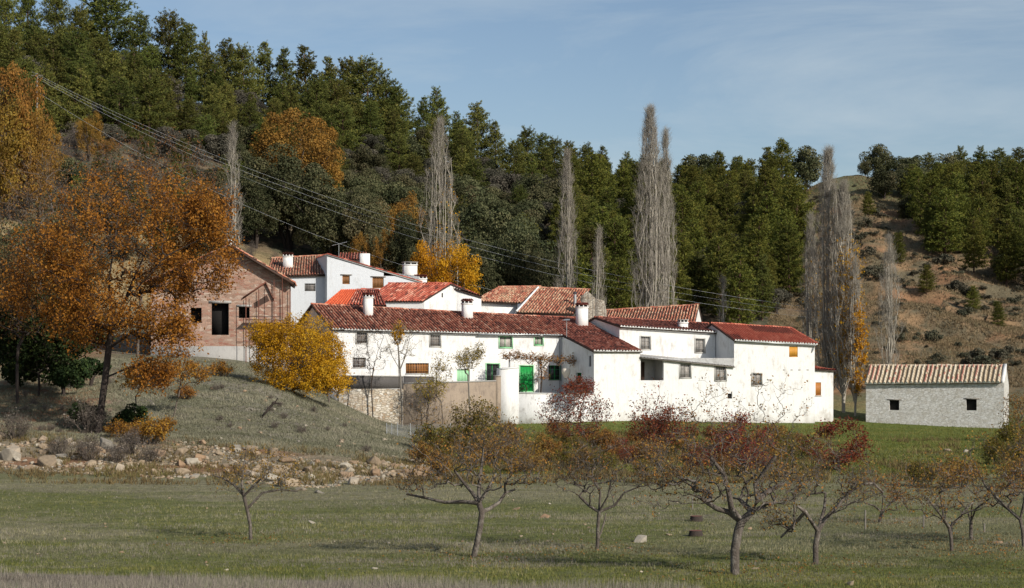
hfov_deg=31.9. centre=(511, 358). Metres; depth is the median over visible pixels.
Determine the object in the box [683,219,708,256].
pine tree
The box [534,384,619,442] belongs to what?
red leaved tree
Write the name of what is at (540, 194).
holm oak
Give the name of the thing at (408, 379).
garden wall
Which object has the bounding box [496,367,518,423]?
stair wall
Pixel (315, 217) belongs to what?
holm oak
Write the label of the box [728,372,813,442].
thin shoots
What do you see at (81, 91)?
pine tree
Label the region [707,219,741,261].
pine tree
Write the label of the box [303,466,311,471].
rock
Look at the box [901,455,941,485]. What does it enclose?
hedge bush
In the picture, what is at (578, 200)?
pine tree
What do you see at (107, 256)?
holm oak
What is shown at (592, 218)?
pine tree
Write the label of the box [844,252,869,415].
poplar tree
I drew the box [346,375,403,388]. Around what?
parapet
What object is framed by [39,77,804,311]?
power line
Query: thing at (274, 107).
pine tree
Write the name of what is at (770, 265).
pine tree
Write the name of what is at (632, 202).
pine tree
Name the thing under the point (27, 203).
holm oak
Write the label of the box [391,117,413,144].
pine tree
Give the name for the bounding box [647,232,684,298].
pine tree
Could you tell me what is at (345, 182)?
holm oak
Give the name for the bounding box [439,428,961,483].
bank weeds
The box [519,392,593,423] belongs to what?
terrace wall
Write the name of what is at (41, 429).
dry bush
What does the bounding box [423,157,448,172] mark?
holm oak
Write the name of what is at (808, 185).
shrub
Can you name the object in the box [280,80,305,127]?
pine tree
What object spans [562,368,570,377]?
satellite dish
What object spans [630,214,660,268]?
pine tree
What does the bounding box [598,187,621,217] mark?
pine tree
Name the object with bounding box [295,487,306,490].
rock
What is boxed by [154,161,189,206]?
pine tree
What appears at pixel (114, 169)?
autumn tree
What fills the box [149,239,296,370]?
unfinished brick house
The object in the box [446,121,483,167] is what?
pine tree
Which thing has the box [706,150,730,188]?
pine tree
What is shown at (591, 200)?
pine tree
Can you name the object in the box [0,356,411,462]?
slope herbs
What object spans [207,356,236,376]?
orange bush
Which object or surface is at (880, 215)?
shrub
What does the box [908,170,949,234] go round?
pine tree
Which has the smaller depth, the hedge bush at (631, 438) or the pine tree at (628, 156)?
the hedge bush at (631, 438)
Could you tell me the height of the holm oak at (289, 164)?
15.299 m
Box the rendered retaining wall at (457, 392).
[403,380,495,427]
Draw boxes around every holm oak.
[0,189,98,291]
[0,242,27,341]
[13,183,35,210]
[22,55,36,63]
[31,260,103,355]
[56,157,88,189]
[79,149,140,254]
[83,102,101,125]
[86,249,110,274]
[92,105,120,126]
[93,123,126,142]
[95,139,114,151]
[104,229,140,261]
[112,210,142,229]
[128,116,156,132]
[134,153,160,172]
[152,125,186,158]
[164,144,206,164]
[166,105,195,130]
[170,79,184,102]
[177,129,201,146]
[181,233,208,258]
[182,164,206,181]
[191,101,205,113]
[200,168,227,190]
[203,133,231,162]
[211,187,223,205]
[218,188,251,231]
[219,144,251,171]
[221,165,286,248]
[222,142,336,250]
[229,123,258,149]
[232,89,257,111]
[232,141,247,152]
[237,96,267,119]
[242,107,272,122]
[265,168,305,192]
[279,168,374,254]
[297,127,331,149]
[322,185,393,265]
[328,148,354,161]
[340,155,355,171]
[340,169,368,191]
[347,146,386,173]
[347,178,386,201]
[353,168,384,182]
[356,174,379,187]
[360,133,387,148]
[367,149,377,154]
[372,143,390,162]
[373,154,392,172]
[373,166,392,183]
[377,181,407,211]
[380,209,446,279]
[387,136,426,169]
[387,186,428,208]
[388,172,415,186]
[391,168,414,183]
[394,198,418,219]
[401,183,442,207]
[407,203,442,233]
[413,128,427,148]
[413,176,429,185]
[414,166,448,182]
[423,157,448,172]
[436,199,469,226]
[437,174,453,196]
[437,186,538,283]
[440,183,481,206]
[442,167,460,176]
[442,173,479,196]
[452,240,518,294]
[466,215,561,294]
[475,157,489,167]
[476,185,500,200]
[480,159,498,169]
[480,193,508,210]
[483,167,505,182]
[485,184,502,190]
[487,173,523,195]
[497,191,517,203]
[501,235,572,286]
[504,199,546,223]
[509,207,543,233]
[511,173,546,200]
[524,186,557,202]
[535,248,560,265]
[537,223,552,242]
[538,233,547,252]
[539,175,552,182]
[539,202,556,226]
[541,196,558,224]
[544,176,579,195]
[615,199,624,212]
[678,153,724,175]
[715,234,740,249]
[728,201,751,226]
[770,288,792,313]
[787,145,825,184]
[857,160,871,176]
[859,143,892,172]
[866,168,899,198]
[885,155,904,172]
[894,169,906,194]
[896,162,913,174]
[896,192,913,218]
[899,155,927,171]
[929,152,960,169]
[985,217,1003,244]
[990,255,1017,277]
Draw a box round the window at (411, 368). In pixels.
[405,363,429,373]
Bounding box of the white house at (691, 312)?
[606,303,702,321]
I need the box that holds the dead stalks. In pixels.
[0,561,707,587]
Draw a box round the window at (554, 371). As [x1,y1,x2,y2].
[548,365,561,380]
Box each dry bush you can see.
[0,407,40,439]
[28,398,39,403]
[37,424,46,430]
[44,431,75,454]
[47,421,55,430]
[62,398,110,433]
[66,429,107,460]
[106,441,129,462]
[108,426,152,454]
[136,440,168,461]
[279,412,288,418]
[296,424,305,433]
[360,444,370,451]
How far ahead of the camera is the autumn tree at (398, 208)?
239.51 m
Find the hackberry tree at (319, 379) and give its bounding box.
[243,310,356,397]
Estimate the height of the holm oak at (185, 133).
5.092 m
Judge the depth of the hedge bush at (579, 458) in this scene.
111.75 m
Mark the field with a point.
(266, 498)
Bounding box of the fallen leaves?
[153,513,1023,587]
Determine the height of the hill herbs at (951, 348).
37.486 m
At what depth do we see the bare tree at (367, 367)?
156.96 m
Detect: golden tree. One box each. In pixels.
[410,237,457,282]
[427,239,484,293]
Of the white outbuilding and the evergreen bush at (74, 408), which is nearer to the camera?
the evergreen bush at (74, 408)
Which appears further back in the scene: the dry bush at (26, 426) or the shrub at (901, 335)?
the shrub at (901, 335)
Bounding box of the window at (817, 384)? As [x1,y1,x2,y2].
[815,382,821,395]
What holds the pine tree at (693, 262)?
on the hillside
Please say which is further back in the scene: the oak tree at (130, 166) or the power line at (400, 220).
the power line at (400, 220)
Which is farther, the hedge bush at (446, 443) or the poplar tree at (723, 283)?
the poplar tree at (723, 283)
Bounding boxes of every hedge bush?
[402,439,440,464]
[408,421,441,450]
[423,423,455,449]
[424,450,458,476]
[432,437,460,459]
[448,429,476,452]
[470,436,511,465]
[498,420,523,437]
[499,446,521,464]
[509,444,548,469]
[509,450,540,472]
[513,429,524,440]
[525,436,552,456]
[526,432,559,447]
[536,436,564,462]
[543,417,571,437]
[548,442,582,464]
[554,436,573,448]
[555,428,569,437]
[562,434,587,448]
[565,443,606,468]
[576,424,607,446]
[587,426,619,444]
[588,447,619,469]
[590,430,626,447]
[596,438,625,457]
[611,435,638,452]
[617,447,633,461]
[618,447,641,463]
[626,429,643,442]
[628,437,664,463]
[630,458,651,471]
[638,435,658,444]
[664,440,679,453]
[670,428,692,446]
[674,438,694,450]
[678,440,716,467]
[688,427,700,438]
[693,439,711,451]
[702,424,717,439]
[713,438,733,459]
[715,453,734,467]
[729,441,774,471]
[735,429,760,448]
[759,441,788,462]
[762,421,795,440]
[772,433,800,460]
[782,433,796,446]
[789,434,824,459]
[790,433,805,444]
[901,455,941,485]
[941,453,985,488]
[974,431,1015,464]
[992,416,1023,446]
[994,455,1023,488]
[996,435,1023,464]
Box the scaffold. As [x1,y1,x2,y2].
[245,276,288,364]
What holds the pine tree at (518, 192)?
on the hillside
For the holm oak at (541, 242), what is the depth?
252.07 m
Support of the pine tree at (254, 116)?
on the hillside
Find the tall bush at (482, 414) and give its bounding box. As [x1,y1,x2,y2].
[445,396,506,457]
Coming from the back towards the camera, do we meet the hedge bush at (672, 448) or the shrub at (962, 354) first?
the shrub at (962, 354)
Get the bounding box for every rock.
[0,448,20,460]
[8,445,20,452]
[13,456,20,460]
[37,435,46,441]
[37,455,56,466]
[38,444,48,448]
[39,449,48,453]
[56,453,68,458]
[86,460,96,465]
[100,437,113,449]
[115,463,124,469]
[174,447,188,454]
[174,468,190,475]
[177,459,184,465]
[185,458,198,464]
[193,453,205,458]
[214,450,224,455]
[244,470,256,476]
[245,445,257,450]
[251,464,261,472]
[263,473,279,480]
[267,447,277,454]
[269,465,287,474]
[277,477,298,486]
[279,455,292,461]
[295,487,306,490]
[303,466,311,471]
[339,471,348,476]
[340,462,352,467]
[347,477,358,484]
[366,456,380,465]
[370,469,379,475]
[396,473,407,477]
[412,469,426,476]
[634,535,646,542]
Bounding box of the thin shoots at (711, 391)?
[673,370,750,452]
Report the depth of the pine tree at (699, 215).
263.53 m
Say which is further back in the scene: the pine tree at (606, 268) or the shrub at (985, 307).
the shrub at (985, 307)
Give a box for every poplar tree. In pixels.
[221,118,247,249]
[417,115,463,284]
[553,147,580,315]
[590,223,611,305]
[628,103,671,307]
[653,126,680,305]
[716,273,729,321]
[796,212,821,365]
[805,143,849,389]
[822,178,867,412]
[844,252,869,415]
[874,234,906,363]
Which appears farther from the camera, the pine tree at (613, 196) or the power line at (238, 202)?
the pine tree at (613, 196)
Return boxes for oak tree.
[0,140,133,368]
[0,156,252,433]
[0,231,70,403]
[64,123,233,354]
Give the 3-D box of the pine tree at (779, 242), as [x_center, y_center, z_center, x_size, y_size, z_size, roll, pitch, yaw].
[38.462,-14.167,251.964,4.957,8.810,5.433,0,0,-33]
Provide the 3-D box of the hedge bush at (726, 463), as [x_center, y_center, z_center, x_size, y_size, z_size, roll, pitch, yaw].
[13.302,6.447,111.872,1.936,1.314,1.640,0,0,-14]
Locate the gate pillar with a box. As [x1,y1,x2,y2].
[493,375,500,422]
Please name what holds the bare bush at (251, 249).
on the hillside
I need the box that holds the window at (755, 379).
[751,373,762,385]
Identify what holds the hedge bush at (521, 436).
on the field
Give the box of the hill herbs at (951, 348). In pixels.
[767,175,1023,386]
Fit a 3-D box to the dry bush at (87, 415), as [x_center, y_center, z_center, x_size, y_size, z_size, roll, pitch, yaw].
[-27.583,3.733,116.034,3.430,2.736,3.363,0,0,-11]
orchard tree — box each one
[209,439,311,539]
[387,404,562,556]
[546,430,659,549]
[615,410,826,574]
[758,426,884,564]
[837,465,918,522]
[876,446,1003,550]
[920,455,1023,539]
[946,424,1023,547]
[1003,460,1023,494]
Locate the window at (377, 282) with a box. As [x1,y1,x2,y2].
[372,277,382,287]
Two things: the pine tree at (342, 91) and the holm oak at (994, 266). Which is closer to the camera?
the holm oak at (994, 266)
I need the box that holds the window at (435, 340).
[429,334,441,346]
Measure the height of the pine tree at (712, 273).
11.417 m
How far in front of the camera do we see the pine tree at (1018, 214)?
273.19 m
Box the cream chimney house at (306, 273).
[269,252,324,324]
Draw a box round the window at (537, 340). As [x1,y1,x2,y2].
[534,337,543,345]
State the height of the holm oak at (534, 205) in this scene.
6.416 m
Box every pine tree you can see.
[0,0,28,48]
[0,23,9,46]
[0,27,15,80]
[0,41,22,87]
[2,56,45,108]
[5,58,32,109]
[6,28,25,56]
[8,71,42,111]
[9,0,43,49]
[17,23,47,57]
[17,62,69,139]
[23,30,50,60]
[33,43,52,65]
[34,0,74,46]
[38,39,71,104]
[48,25,87,79]
[55,88,74,132]
[56,28,96,88]
[56,31,74,75]
[57,63,97,138]
[58,51,100,108]
[66,2,99,50]
[69,175,94,236]
[70,43,97,101]
[72,0,148,55]
[85,34,110,75]
[91,50,129,104]
[91,150,111,190]
[94,46,132,105]
[95,71,142,144]
[100,74,131,132]
[119,12,159,70]
[122,52,141,82]
[122,67,177,142]
[124,47,147,102]
[125,171,146,203]
[126,71,150,105]
[134,185,150,216]
[136,131,158,159]
[137,43,168,73]
[139,67,190,128]
[142,207,177,253]
[146,7,193,80]
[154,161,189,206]
[159,17,206,99]
[164,137,196,187]
[173,95,202,134]
[180,68,201,106]
[190,113,219,157]
[196,30,211,101]
[197,52,232,105]
[197,82,231,128]
[200,63,232,109]
[200,103,227,144]
[212,115,230,155]
[215,37,245,85]
[215,81,243,123]
[218,83,237,128]
[221,159,244,182]
[224,42,268,111]
[234,102,265,129]
[238,93,259,123]
[246,117,280,148]
[250,41,278,111]
[262,95,284,132]
[266,47,299,106]
[270,79,289,119]
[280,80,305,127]
[288,44,319,102]
[297,92,310,108]
[299,74,332,119]
[302,98,333,129]
[314,73,350,103]
[316,56,337,84]
[321,99,366,151]
[323,77,363,136]
[324,139,350,171]
[325,117,344,147]
[328,98,354,145]
[328,157,344,187]
[336,56,365,112]
[341,52,405,139]
[353,103,371,147]
[355,98,386,143]
[369,73,404,136]
[383,108,406,144]
[383,131,417,175]
[387,86,424,141]
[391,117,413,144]
[402,152,425,177]
[410,96,432,136]
[419,129,442,170]
[423,117,449,163]
[427,85,452,147]
[429,177,438,199]
[433,205,466,252]
[445,111,463,146]
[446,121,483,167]
[447,130,477,168]
[449,124,473,167]
[450,144,470,179]
[455,194,472,238]
[461,100,496,157]
[461,158,495,192]
[482,119,506,169]
[494,138,528,180]
[509,184,529,205]
[512,124,541,173]
[513,212,543,249]
[524,152,542,184]
[531,145,557,178]
[535,132,558,168]
[543,135,565,172]
[544,209,580,253]
[546,184,582,241]
[547,192,583,250]
[553,190,587,241]
[557,246,595,315]
[558,140,577,163]
[558,155,582,181]
[559,230,584,257]
[560,147,587,185]
[561,239,595,294]
[566,185,590,223]
[575,151,615,204]
[578,142,596,166]
[579,224,610,283]
[581,208,603,258]
[582,159,616,203]
[582,195,600,222]
[584,202,598,223]
[585,206,610,256]
[586,247,617,304]
[591,220,645,303]
[597,153,615,185]
[597,257,644,308]
[598,145,612,173]
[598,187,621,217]
[599,187,619,207]
[599,202,620,217]
[601,160,620,197]
[601,215,637,265]
[606,210,616,242]
[613,158,631,201]
[617,159,639,196]
[617,184,636,220]
[618,215,639,246]
[619,161,654,211]
[620,151,632,163]
[623,192,642,224]
[624,261,654,306]
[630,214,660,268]
[633,182,667,231]
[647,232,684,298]
[649,212,677,253]
[652,161,675,189]
[653,263,680,305]
[658,187,674,217]
[667,262,695,304]
[669,189,707,249]
[671,164,683,184]
[671,183,687,199]
[671,226,700,274]
[672,195,707,249]
[674,232,701,291]
[678,165,688,184]
[679,165,707,184]
[681,164,700,182]
[681,251,713,308]
[682,166,700,193]
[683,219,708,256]
[687,180,716,241]
[695,175,723,220]
[697,235,737,316]
[698,166,707,177]
[698,234,733,298]
[700,241,720,280]
[701,204,721,241]
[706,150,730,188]
[706,164,716,191]
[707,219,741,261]
[708,164,733,190]
[712,179,743,232]
[714,182,729,220]
[714,253,758,323]
[717,169,742,203]
[728,161,741,190]
[729,155,744,202]
[734,194,768,238]
[735,170,756,202]
[736,163,758,192]
[736,226,766,263]
[737,222,749,248]
[739,213,782,291]
[740,189,760,204]
[742,178,755,200]
[743,181,756,200]
[744,158,758,180]
[747,166,783,216]
[747,253,779,320]
[748,191,785,255]
[748,251,781,300]
[755,146,773,181]
[761,174,783,218]
[763,158,781,175]
[765,137,801,184]
[766,158,783,179]
[768,209,805,259]
[769,223,808,292]
[770,166,782,181]
[770,226,804,278]
[775,176,783,204]
[775,177,818,232]
[777,182,820,250]
[778,172,802,204]
[778,243,802,289]
[799,224,812,248]
[859,191,876,214]
[876,185,891,196]
[887,232,907,262]
[897,163,923,199]
[897,189,913,217]
[902,167,923,195]
[905,174,922,218]
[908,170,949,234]
[916,264,936,294]
[919,188,967,252]
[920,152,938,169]
[920,200,942,247]
[927,161,944,187]
[934,184,947,209]
[940,162,967,209]
[940,170,951,185]
[941,171,975,227]
[953,211,969,252]
[954,145,971,175]
[954,159,966,174]
[956,161,965,191]
[957,215,991,271]
[961,172,970,216]
[963,174,984,217]
[963,194,996,250]
[963,285,981,309]
[964,161,976,178]
[964,163,999,216]
[964,178,1001,235]
[969,145,988,163]
[969,161,983,172]
[981,161,1004,209]
[988,147,1016,172]
[988,219,1023,285]
[988,300,1007,325]
[994,162,1023,218]
[994,178,1017,218]
[997,202,1022,241]
[998,156,1018,174]
[998,158,1020,201]
[1000,218,1023,263]
[1004,208,1023,261]
[1011,147,1023,165]
[1015,190,1023,210]
[1019,249,1023,286]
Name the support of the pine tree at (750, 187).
on the hillside
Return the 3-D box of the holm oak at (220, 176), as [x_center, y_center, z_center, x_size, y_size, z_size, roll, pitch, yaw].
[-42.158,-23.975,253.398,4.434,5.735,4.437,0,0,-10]
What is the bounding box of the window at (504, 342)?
[498,336,512,348]
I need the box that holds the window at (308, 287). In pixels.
[305,283,315,290]
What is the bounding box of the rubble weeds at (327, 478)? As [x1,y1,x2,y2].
[0,428,442,485]
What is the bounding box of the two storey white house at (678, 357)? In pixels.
[588,316,734,421]
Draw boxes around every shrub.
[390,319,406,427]
[793,288,809,295]
[802,183,813,189]
[852,232,867,244]
[857,217,872,227]
[860,246,876,254]
[860,265,877,276]
[866,264,886,275]
[867,230,879,235]
[869,209,882,215]
[871,270,885,279]
[876,203,886,209]
[877,212,887,217]
[880,226,890,230]
[894,332,906,340]
[898,326,908,333]
[910,270,919,275]
[924,329,943,341]
[930,352,946,361]
[932,253,955,264]
[943,280,964,290]
[951,269,964,273]
[956,306,972,316]
[958,285,978,295]
[958,352,970,357]
[960,356,972,364]
[968,347,985,357]
[972,354,1000,364]
[978,305,989,310]
[980,293,991,299]
[988,347,1007,359]
[1004,345,1013,352]
[1006,295,1022,303]
[1007,359,1021,364]
[1014,285,1022,290]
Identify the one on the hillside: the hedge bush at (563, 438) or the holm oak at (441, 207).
the holm oak at (441, 207)
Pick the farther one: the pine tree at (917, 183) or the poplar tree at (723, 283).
the pine tree at (917, 183)
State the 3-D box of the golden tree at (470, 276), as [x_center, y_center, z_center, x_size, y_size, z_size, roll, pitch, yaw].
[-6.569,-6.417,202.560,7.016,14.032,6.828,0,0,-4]
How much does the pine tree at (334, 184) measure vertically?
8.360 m
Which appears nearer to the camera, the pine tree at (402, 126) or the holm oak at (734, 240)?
the holm oak at (734, 240)
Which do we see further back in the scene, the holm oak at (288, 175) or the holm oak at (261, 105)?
the holm oak at (261, 105)
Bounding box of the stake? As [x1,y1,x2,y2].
[864,510,865,528]
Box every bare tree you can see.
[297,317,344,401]
[347,324,390,417]
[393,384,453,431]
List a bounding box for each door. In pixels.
[457,369,468,380]
[485,363,499,379]
[519,365,533,391]
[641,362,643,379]
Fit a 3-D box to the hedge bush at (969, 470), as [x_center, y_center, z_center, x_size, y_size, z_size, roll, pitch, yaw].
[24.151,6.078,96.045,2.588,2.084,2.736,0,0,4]
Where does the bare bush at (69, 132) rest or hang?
on the hillside
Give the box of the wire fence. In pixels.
[386,423,450,439]
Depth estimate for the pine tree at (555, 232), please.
248.61 m
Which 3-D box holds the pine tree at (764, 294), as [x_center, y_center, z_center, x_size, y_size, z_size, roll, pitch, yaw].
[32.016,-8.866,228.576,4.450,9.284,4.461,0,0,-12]
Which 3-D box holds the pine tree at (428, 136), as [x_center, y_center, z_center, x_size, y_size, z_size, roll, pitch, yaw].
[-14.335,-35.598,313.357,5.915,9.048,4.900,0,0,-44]
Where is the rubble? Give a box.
[0,439,441,487]
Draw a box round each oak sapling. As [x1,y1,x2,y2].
[111,355,155,410]
[159,358,217,415]
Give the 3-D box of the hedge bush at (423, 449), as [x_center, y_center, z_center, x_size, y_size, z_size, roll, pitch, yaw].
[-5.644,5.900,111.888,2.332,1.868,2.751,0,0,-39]
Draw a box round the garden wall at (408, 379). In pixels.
[404,376,433,382]
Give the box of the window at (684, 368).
[679,363,691,378]
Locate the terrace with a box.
[326,391,337,400]
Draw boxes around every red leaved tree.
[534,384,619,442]
[622,400,702,453]
[694,405,778,465]
[799,416,878,469]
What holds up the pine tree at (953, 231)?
on the hillside
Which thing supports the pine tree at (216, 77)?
on the hillside
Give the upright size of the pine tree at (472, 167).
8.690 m
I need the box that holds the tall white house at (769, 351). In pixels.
[705,322,836,422]
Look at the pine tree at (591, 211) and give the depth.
276.24 m
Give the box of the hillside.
[0,75,1023,408]
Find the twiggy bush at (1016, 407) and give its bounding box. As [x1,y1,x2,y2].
[997,388,1023,434]
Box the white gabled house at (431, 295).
[379,282,480,310]
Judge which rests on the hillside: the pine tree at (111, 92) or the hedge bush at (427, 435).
the pine tree at (111, 92)
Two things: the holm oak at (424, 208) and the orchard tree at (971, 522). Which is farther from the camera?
the holm oak at (424, 208)
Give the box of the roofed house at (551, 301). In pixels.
[515,286,590,316]
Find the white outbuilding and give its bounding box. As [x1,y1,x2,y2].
[454,289,481,311]
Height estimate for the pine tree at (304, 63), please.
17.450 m
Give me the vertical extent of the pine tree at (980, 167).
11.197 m
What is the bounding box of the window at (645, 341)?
[640,336,650,349]
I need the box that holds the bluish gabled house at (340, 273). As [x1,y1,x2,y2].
[316,253,427,301]
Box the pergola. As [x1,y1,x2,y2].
[502,358,573,392]
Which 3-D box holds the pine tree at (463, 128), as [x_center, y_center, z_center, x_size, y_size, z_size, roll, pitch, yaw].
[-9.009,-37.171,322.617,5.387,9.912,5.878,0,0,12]
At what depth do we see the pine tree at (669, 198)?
275.74 m
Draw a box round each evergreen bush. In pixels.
[0,353,44,386]
[39,362,84,395]
[67,401,96,424]
[69,357,111,386]
[111,402,149,426]
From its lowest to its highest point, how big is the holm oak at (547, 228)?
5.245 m
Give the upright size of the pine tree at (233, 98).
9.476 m
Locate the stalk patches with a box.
[0,486,1023,566]
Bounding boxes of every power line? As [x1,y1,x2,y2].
[33,72,795,305]
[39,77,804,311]
[44,96,489,289]
[48,84,801,316]
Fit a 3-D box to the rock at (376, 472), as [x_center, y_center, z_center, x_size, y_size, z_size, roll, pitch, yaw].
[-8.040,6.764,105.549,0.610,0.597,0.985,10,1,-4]
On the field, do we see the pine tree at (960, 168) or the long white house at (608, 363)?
the long white house at (608, 363)
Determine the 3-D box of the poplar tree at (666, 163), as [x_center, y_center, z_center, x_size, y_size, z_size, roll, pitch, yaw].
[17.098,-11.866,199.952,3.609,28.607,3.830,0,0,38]
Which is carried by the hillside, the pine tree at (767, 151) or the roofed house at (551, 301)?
the pine tree at (767, 151)
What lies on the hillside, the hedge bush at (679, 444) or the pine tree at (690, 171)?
the pine tree at (690, 171)
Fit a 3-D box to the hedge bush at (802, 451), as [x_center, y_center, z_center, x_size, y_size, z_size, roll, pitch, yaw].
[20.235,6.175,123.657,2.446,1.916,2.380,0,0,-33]
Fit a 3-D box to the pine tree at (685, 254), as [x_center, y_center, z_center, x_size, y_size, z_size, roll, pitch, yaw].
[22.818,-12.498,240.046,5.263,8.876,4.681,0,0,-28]
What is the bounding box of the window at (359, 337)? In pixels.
[355,332,367,343]
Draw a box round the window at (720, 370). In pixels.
[714,366,726,381]
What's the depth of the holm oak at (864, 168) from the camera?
335.70 m
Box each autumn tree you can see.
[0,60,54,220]
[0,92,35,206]
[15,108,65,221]
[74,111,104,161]
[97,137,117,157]
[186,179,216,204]
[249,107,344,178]
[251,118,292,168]
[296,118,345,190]
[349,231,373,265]
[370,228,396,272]
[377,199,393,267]
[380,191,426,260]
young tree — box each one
[435,425,499,481]
[486,419,534,473]
[625,429,690,482]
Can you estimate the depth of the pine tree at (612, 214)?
260.08 m
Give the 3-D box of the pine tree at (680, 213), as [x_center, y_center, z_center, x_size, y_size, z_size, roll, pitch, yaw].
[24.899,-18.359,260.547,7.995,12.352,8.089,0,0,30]
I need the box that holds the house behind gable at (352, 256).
[339,252,366,261]
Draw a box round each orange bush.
[103,415,132,437]
[124,411,176,443]
[159,415,177,427]
[174,383,197,399]
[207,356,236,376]
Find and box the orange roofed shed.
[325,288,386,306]
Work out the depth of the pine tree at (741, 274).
222.29 m
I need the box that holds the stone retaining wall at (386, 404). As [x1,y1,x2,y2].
[338,389,402,424]
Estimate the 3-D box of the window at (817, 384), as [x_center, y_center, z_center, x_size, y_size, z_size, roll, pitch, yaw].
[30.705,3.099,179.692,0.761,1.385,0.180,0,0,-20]
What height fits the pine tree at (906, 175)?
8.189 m
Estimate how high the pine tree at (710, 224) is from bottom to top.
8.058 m
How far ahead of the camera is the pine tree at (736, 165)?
329.56 m
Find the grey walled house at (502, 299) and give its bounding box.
[481,285,540,313]
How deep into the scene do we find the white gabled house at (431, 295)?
187.18 m
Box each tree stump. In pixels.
[688,530,702,536]
[690,515,702,521]
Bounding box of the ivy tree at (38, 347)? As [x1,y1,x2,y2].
[0,288,117,395]
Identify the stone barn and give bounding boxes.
[864,364,1009,427]
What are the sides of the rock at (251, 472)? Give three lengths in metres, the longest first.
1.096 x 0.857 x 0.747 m
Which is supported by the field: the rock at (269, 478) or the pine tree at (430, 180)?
the rock at (269, 478)
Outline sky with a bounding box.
[0,0,1023,188]
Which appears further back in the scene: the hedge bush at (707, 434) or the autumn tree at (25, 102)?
the autumn tree at (25, 102)
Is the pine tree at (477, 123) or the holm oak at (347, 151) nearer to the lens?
the holm oak at (347, 151)
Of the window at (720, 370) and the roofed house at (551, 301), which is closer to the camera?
the window at (720, 370)
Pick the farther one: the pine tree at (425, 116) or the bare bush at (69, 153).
the pine tree at (425, 116)
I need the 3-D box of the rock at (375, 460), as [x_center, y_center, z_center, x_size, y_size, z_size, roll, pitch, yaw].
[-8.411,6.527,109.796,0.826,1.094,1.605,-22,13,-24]
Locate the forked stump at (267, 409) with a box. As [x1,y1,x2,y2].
[262,398,280,417]
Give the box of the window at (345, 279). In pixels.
[342,275,349,283]
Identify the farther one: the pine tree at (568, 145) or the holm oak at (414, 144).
the pine tree at (568, 145)
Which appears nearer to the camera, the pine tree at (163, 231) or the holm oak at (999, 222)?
the pine tree at (163, 231)
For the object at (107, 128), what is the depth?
272.87 m
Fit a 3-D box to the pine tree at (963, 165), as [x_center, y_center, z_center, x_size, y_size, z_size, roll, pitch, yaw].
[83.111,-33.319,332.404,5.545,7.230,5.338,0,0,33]
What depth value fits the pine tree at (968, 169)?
327.73 m
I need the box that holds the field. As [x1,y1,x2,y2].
[0,318,1023,587]
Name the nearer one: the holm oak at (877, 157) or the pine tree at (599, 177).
the pine tree at (599, 177)
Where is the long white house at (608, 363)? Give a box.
[293,292,642,420]
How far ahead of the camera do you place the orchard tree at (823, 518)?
60.75 m
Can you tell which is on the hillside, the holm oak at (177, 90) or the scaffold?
the holm oak at (177, 90)
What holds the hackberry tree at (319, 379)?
on the field
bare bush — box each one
[55,119,86,148]
[57,124,94,155]
[58,141,75,158]
[127,160,150,185]
[129,136,140,151]
[134,250,161,279]
[139,157,161,181]
[197,153,212,166]
[244,241,259,255]
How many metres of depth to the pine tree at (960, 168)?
324.57 m
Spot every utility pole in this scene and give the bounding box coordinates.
[31,73,42,209]
[801,308,812,336]
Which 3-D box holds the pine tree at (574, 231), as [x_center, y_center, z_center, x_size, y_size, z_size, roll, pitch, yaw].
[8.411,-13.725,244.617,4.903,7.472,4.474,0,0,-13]
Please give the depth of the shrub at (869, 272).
249.14 m
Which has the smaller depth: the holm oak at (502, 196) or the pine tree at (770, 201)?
the pine tree at (770, 201)
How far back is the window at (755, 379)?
176.35 m
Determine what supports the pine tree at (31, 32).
on the hillside
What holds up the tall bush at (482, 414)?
on the field
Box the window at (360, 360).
[352,358,365,367]
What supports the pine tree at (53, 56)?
on the hillside
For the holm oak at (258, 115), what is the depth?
312.10 m
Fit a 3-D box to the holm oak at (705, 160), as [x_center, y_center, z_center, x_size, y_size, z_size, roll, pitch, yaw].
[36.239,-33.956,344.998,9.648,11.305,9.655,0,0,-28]
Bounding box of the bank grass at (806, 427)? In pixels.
[442,414,1023,474]
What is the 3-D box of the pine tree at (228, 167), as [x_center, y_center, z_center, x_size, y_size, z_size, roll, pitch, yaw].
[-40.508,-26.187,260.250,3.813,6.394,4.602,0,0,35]
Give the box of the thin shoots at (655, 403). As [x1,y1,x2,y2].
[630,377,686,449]
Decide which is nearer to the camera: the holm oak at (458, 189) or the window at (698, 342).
the window at (698, 342)
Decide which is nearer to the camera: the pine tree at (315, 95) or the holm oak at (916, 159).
the pine tree at (315, 95)
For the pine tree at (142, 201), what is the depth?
230.40 m
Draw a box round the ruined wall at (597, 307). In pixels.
[581,291,606,319]
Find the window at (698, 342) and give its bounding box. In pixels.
[694,338,705,352]
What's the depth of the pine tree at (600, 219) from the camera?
246.95 m
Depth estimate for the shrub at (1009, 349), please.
217.52 m
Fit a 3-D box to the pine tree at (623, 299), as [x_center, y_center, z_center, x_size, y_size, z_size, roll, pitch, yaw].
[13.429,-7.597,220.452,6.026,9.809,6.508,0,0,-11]
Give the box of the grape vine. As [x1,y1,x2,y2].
[498,349,576,392]
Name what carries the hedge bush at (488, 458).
on the field
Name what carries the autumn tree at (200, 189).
on the hillside
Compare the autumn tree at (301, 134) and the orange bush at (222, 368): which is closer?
the orange bush at (222, 368)
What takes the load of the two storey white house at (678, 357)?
on the field
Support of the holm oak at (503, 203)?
on the hillside
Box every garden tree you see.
[383,323,422,427]
[412,371,449,422]
[428,350,456,428]
[451,338,486,423]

